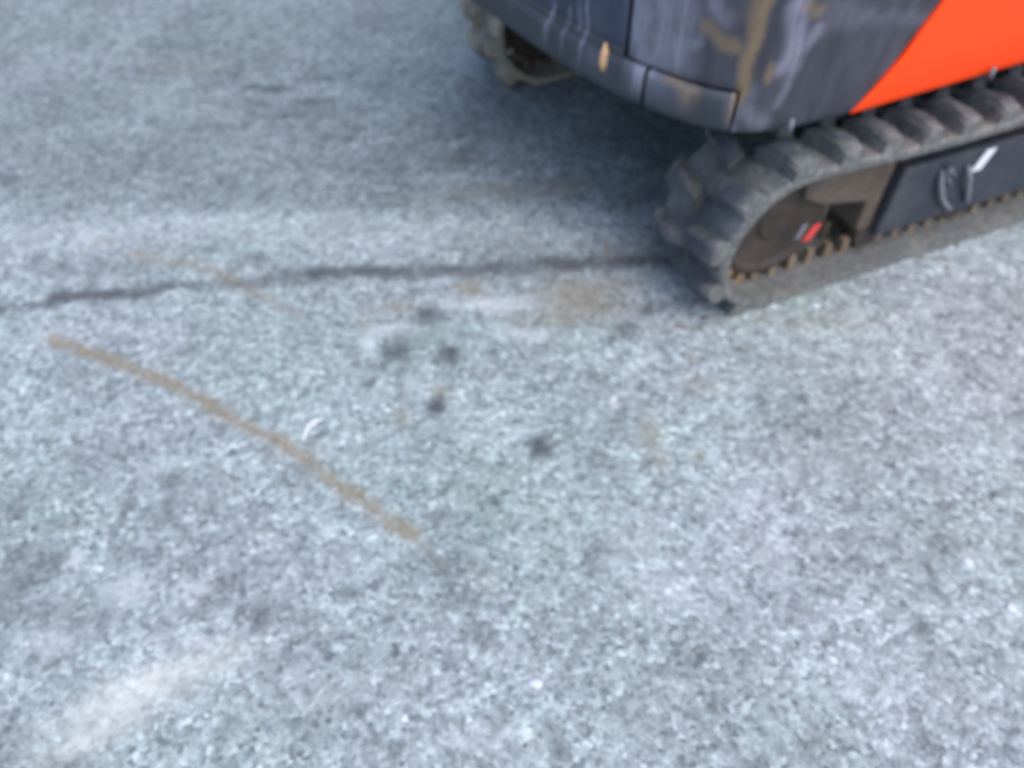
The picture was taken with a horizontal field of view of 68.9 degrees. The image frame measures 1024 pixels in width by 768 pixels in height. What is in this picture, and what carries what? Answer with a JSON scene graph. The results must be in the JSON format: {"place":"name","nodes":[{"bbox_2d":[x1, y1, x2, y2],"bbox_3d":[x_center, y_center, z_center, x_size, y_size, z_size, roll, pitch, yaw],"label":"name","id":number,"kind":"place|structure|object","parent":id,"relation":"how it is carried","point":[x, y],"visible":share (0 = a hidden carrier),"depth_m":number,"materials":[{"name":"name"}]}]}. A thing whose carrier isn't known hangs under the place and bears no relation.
{"place":"outdoors","nodes":[
{"label":"outdoors","id":0,"kind":"place"},
{"bbox_2d":[0,0,1023,767],"bbox_3d":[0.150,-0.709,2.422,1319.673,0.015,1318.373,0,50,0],"label":"ground","id":1,"kind":"structure","parent":0,"point":[732,494],"depth_m":1.72,"materials":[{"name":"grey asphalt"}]},
{"bbox_2d":[302,418,322,441],"bbox_3d":[-0.471,0.103,1.739,0.023,0.012,0.076,23,54,18],"label":"plastic scrap","id":2,"kind":"object","parent":1,"relation":"on","point":[309,425],"visible":1,"depth_m":1.74,"materials":[{"name":"plastic"}]},
{"bbox_2d":[529,678,541,688],"bbox_3d":[0.043,0.548,1.366,0.026,0.014,0.018,8,50,6],"label":"stone chip","id":3,"kind":"object","parent":1,"relation":"on","point":[536,683],"visible":1,"depth_m":1.36,"materials":[{"name":"white stone"}]},
{"bbox_2d":[459,0,1023,317],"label":"mini excavator","id":4,"kind":"object","parent":1,"relation":"on","point":[888,132],"visible":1,"depth_m":1.76,"materials":[{"name":"metal"}]},
{"bbox_2d":[811,304,820,307],"bbox_3d":[0.815,-0.209,2.002,0.026,0.014,0.012,8,50,6],"label":"stone chip","id":5,"kind":"object","parent":1,"relation":"on","point":[815,305],"visible":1,"depth_m":2.00,"materials":[{"name":"white stone"}]},
{"bbox_2d":[961,559,973,565],"bbox_3d":[0.925,0.361,1.517,0.023,0.012,0.014,16,52,13],"label":"stone chip","id":6,"kind":"object","parent":1,"relation":"on","point":[968,562],"visible":1,"depth_m":1.51,"materials":[{"name":"white stone"}]},
{"bbox_2d":[1006,603,1016,611],"bbox_3d":[0.975,0.436,1.458,0.018,0.011,0.019,11,51,9],"label":"stone chip","id":7,"kind":"object","parent":1,"relation":"on","point":[1011,607],"visible":1,"depth_m":1.45,"materials":[{"name":"white stone"}]}
]}

